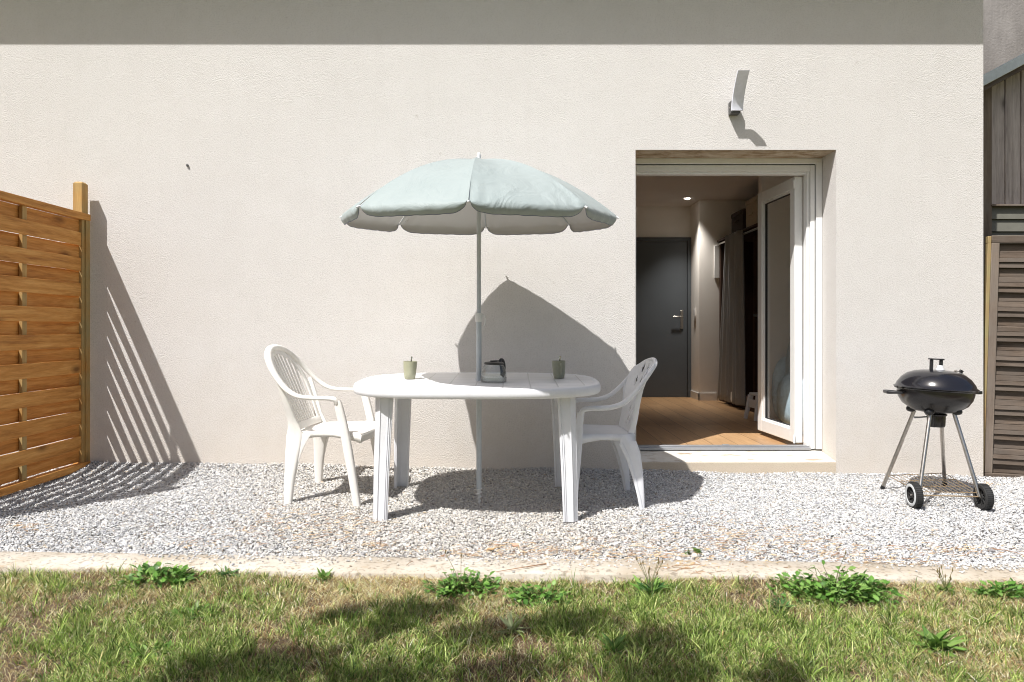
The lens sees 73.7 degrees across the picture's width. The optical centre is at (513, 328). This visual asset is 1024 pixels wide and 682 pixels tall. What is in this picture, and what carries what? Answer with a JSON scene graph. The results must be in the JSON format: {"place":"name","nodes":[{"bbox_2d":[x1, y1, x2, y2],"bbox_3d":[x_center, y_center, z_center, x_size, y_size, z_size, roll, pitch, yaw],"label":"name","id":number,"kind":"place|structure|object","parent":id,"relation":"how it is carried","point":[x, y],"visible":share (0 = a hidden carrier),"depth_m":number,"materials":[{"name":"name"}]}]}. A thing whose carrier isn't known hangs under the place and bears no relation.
{"place":"outdoors","nodes":[
{"label":"outdoors","id":0,"kind":"place"},
{"bbox_2d":[0,557,1023,681],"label":"lawn ground","id":1,"kind":"structure","parent":0,"point":[281,643],"depth_m":2.33,"materials":[{"name":"green plant"}]},
{"bbox_2d":[122,640,181,659],"bbox_3d":[-1.151,1.028,2.179,0.192,0.057,0.162,0,0,-19],"label":"weed plant","id":2,"kind":"object","parent":1,"relation":"on","point":[155,647],"visible":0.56,"depth_m":2.19,"materials":[{"name":"green plant"}]},
{"bbox_2d":[110,561,206,590],"bbox_3d":[-1.421,0.996,2.756,0.341,0.096,0.221,0,0,0],"label":"weed plant","id":3,"kind":"object","parent":1,"relation":"on","point":[155,571],"visible":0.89,"depth_m":2.75,"materials":[{"name":"green plant"}]},
{"bbox_2d":[168,601,222,623],"bbox_3d":[-1.154,1.025,2.461,0.206,0.065,0.129,0,0,0],"label":"weed plant","id":4,"kind":"object","parent":1,"relation":"on","point":[192,609],"visible":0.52,"depth_m":2.46,"materials":[{"name":"green plant"}]},
{"bbox_2d":[218,566,240,577],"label":"weed plant","id":5,"kind":"object","parent":1,"relation":"on","point":[227,572],"visible":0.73,"depth_m":2.83,"materials":[{"name":"green plant"}]},
{"bbox_2d":[310,568,332,583],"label":"weed plant","id":6,"kind":"object","parent":1,"relation":"on","point":[322,574],"visible":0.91,"depth_m":2.84,"materials":[{"name":"green plant"}]},
{"bbox_2d":[420,549,503,601],"bbox_3d":[-0.208,0.972,2.728,0.343,0.189,0.203,0,0,0],"label":"weed plant","id":7,"kind":"object","parent":1,"relation":"on","point":[452,585],"visible":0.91,"depth_m":2.72,"materials":[{"name":"green plant"}]},
{"bbox_2d":[495,611,530,636],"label":"weed plant","id":8,"kind":"object","parent":1,"relation":"on","point":[510,624],"visible":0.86,"depth_m":2.42,"materials":[{"name":"green plant"}]},
{"bbox_2d":[501,580,572,606],"bbox_3d":[0.098,1.048,2.688,0.291,0.077,0.195,0,0,0],"label":"weed plant","id":9,"kind":"object","parent":1,"relation":"on","point":[545,595],"visible":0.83,"depth_m":2.67,"materials":[{"name":"green plant"}]},
{"bbox_2d":[598,632,627,659],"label":"weed plant","id":10,"kind":"object","parent":1,"relation":"on","point":[618,640],"visible":0.81,"depth_m":2.26,"materials":[{"name":"green plant"}]},
{"bbox_2d":[630,556,671,595],"bbox_3d":[0.551,0.989,2.732,0.159,0.160,0.163,0,0,-24],"label":"weed plant","id":11,"kind":"object","parent":1,"relation":"on","point":[658,585],"visible":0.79,"depth_m":2.73,"materials":[{"name":"green plant"}]},
{"bbox_2d":[767,597,796,613],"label":"weed plant","id":12,"kind":"object","parent":1,"relation":"on","point":[778,602],"visible":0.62,"depth_m":2.59,"materials":[{"name":"green plant"}]},
{"bbox_2d":[766,550,910,607],"bbox_3d":[1.288,0.978,2.734,0.609,0.210,0.327,0,0,0],"label":"weed plant","id":13,"kind":"object","parent":1,"relation":"on","point":[846,586],"visible":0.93,"depth_m":2.69,"materials":[{"name":"green plant"}]},
{"bbox_2d":[909,624,970,656],"bbox_3d":[1.405,1.034,2.272,0.188,0.081,0.185,0,0,-21],"label":"weed plant","id":14,"kind":"object","parent":1,"relation":"on","point":[939,640],"visible":0.91,"depth_m":2.26,"materials":[{"name":"green plant"}]},
{"bbox_2d":[934,565,955,592],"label":"weed plant","id":15,"kind":"object","parent":1,"relation":"on","point":[947,587],"visible":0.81,"depth_m":2.76,"materials":[{"name":"green plant"}]},
{"bbox_2d":[964,578,1023,601],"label":"weed plant","id":16,"kind":"object","parent":1,"relation":"on","point":[1012,587],"visible":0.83,"depth_m":2.72,"materials":[{"name":"green plant"}]},
{"bbox_2d":[0,460,1023,572],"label":"gravel ground","id":17,"kind":"structure","parent":0,"point":[404,549],"depth_m":3.58,"materials":[{"name":"grey gravel"}]},
{"bbox_2d":[0,182,90,496],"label":"wooden fence","id":18,"kind":"object","parent":17,"relation":"on","point":[44,325],"visible":0.98,"depth_m":4.26,"materials":[{"name":"brown wood"}]},
{"bbox_2d":[264,344,374,506],"bbox_3d":[-1.152,0.555,4.121,0.636,0.921,0.600,0,0,4],"label":"plastic chair","id":19,"kind":"object","parent":17,"relation":"on","point":[320,430],"visible":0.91,"depth_m":3.99,"materials":[{"name":"white plastic"}]},
{"bbox_2d":[353,372,600,521],"bbox_3d":[-0.200,0.648,3.935,1.380,0.715,0.940,0,2,0],"label":"garden table","id":20,"kind":"object","parent":17,"relation":"on","point":[401,392],"visible":0.98,"depth_m":3.59,"materials":[{"name":"white plastic"}]},
{"bbox_2d":[403,361,416,378],"bbox_3d":[-0.591,0.240,3.963,0.098,0.105,0.080,0,0,-42],"label":"mug","id":21,"kind":"object","parent":20,"relation":"on","point":[409,367],"visible":1,"depth_m":3.93,"materials":[{"name":"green ceramic"}]},
{"bbox_2d":[481,358,506,382],"bbox_3d":[-0.109,0.232,3.790,0.146,0.133,0.146,0,0,-6],"label":"coffee pot","id":22,"kind":"object","parent":20,"relation":"on","point":[501,362],"visible":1,"depth_m":3.79,"materials":[{"name":"clear glass"}]},
{"bbox_2d":[552,360,564,378],"bbox_3d":[0.262,0.239,3.989,0.080,0.105,0.098,0,0,23],"label":"mug","id":23,"kind":"object","parent":20,"relation":"on","point":[558,367],"visible":1,"depth_m":3.97,"materials":[{"name":"green ceramic"}]},
{"bbox_2d":[339,152,618,504],"bbox_3d":[-0.193,0.021,3.814,1.469,1.999,1.467,0,0,24],"label":"parasol","id":24,"kind":"object","parent":17,"relation":"on","point":[477,195],"visible":1,"depth_m":3.38,"materials":[{"name":"cloth"},{"name":"metal"},{"name":"plastic"}]},
{"bbox_2d":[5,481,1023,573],"bbox_3d":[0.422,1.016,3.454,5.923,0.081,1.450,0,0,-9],"label":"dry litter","id":25,"kind":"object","parent":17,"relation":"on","point":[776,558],"visible":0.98,"depth_m":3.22,"materials":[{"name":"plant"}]},
{"bbox_2d":[574,546,582,550],"bbox_3d":[0.303,1.026,3.186,0.046,0.026,0.026,0,0,0],"label":"stone","id":26,"kind":"object","parent":17,"relation":"on","point":[578,548],"visible":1,"depth_m":3.18,"materials":[{"name":"white stone"}]},
{"bbox_2d":[576,357,657,509],"bbox_3d":[0.574,0.593,4.025,0.528,0.846,0.495,0,0,-2],"label":"plastic chair","id":27,"kind":"object","parent":17,"relation":"on","point":[621,436],"visible":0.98,"depth_m":3.85,"materials":[{"name":"white plastic"}]},
{"bbox_2d":[684,547,700,554],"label":"weed plant","id":28,"kind":"object","parent":17,"relation":"on","point":[696,550],"visible":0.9,"depth_m":3.16,"materials":[{"name":"green plant"}]},
{"bbox_2d":[880,358,994,509],"bbox_3d":[2.553,0.607,4.135,0.564,0.858,0.615,0,0,0],"label":"kettle barbecue","id":29,"kind":"object","parent":17,"relation":"on","point":[938,395],"visible":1,"depth_m":3.99,"materials":[{"name":"black metal"}]},
{"bbox_2d":[983,235,1023,477],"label":"wooden screen","id":30,"kind":"object","parent":17,"relation":"on","point":[1003,376],"visible":0.98,"depth_m":4.78,"materials":[{"name":"brown wood"}]},
{"bbox_2d":[772,342,789,423],"bbox_3d":[2.587,0.439,5.805,0.674,0.890,0.771,0,0,0],"label":"armchair","id":31,"kind":"object","parent":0,"point":[781,389],"visible":0.13,"depth_m":5.84,"materials":[{"name":"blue fabric"}]},
{"label":"ground","id":32,"kind":"structure","parent":0,"visible":0},
{"bbox_2d":[0,0,982,477],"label":"house","id":33,"kind":"structure","parent":32,"relation":"on","point":[846,146],"depth_m":4.74,"materials":[{"name":"beige paint"}]},
{"bbox_2d":[636,237,690,396],"bbox_3d":[1.843,-0.146,8.760,0.885,2.057,0.097,0,0,0],"label":"inner door","id":34,"kind":"structure","parent":33,"relation":"in","point":[663,264],"depth_m":8.78,"materials":[{"name":"metal"}]},
{"bbox_2d":[717,223,757,411],"bbox_3d":[2.742,-0.102,7.394,0.496,1.967,1.988,0,0,0],"label":"wardrobe","id":35,"kind":"object","parent":33,"relation":"on","point":[750,233],"visible":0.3,"depth_m":8.34,"materials":[{"name":"brown wood"}]},
{"bbox_2d":[717,230,745,405],"bbox_3d":[2.478,-0.120,7.785,0.092,1.910,0.792,0,0,0],"label":"curtain","id":36,"kind":"object","parent":35,"relation":"hanging from","point":[732,374],"visible":1,"depth_m":7.60,"materials":[{"name":"grey fabric"}]},
{"bbox_2d":[731,208,745,232],"bbox_3d":[2.650,-1.200,7.660,0.311,0.229,0.410,0,0,0],"label":"storage box","id":37,"kind":"object","parent":35,"relation":"on","point":[738,218],"visible":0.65,"depth_m":7.58,"materials":[{"name":"black"}]},
{"bbox_2d":[745,195,757,227],"bbox_3d":[2.659,-1.230,7.205,0.331,0.289,0.340,0,0,0],"label":"storage box","id":38,"kind":"object","parent":35,"relation":"on","point":[751,204],"visible":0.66,"depth_m":7.17,"materials":[{"name":"cardboard"}]},
{"bbox_2d":[728,70,749,115],"bbox_3d":[1.528,-1.596,4.632,0.080,0.236,0.216,0,0,0],"label":"wall lamp","id":39,"kind":"object","parent":33,"relation":"attached to","point":[735,105],"visible":1,"depth_m":4.62,"materials":[{"name":"metal"}]},
{"bbox_2d":[743,392,757,421],"bbox_3d":[2.430,0.751,6.600,0.325,0.262,0.237,0,0,-8],"label":"step stool","id":40,"kind":"object","parent":33,"relation":"on","point":[751,402],"visible":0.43,"depth_m":6.59,"materials":[{"name":"white plastic"}]},
{"bbox_2d":[758,177,802,442],"bbox_3d":[2.083,-0.140,5.366,0.076,1.969,0.674,0,0,-3],"label":"door leaf","id":41,"kind":"structure","parent":33,"relation":"in","point":[793,432],"depth_m":5.11,"materials":[{"name":"white plastic"}]},
{"bbox_2d":[0,551,1023,584],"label":"concrete kerb","id":42,"kind":"structure","parent":32,"relation":"on","point":[365,566],"depth_m":2.94,"materials":[{"name":"beige concrete"}]},
{"bbox_2d":[496,563,545,571],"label":"twig","id":43,"kind":"object","parent":42,"relation":"on","point":[524,567],"visible":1,"depth_m":2.93,"materials":[{"name":"brown wood"}]},
{"bbox_2d":[983,53,1023,296],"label":"garden shed","id":44,"kind":"structure","parent":32,"relation":"on","point":[1003,149],"depth_m":5.24,"materials":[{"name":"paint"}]},
{"bbox_2d":[983,0,1023,74],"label":"neighbour wall","id":45,"kind":"structure","parent":32,"relation":"on","point":[1003,31],"depth_m":7.60,"materials":[{"name":"paint"}]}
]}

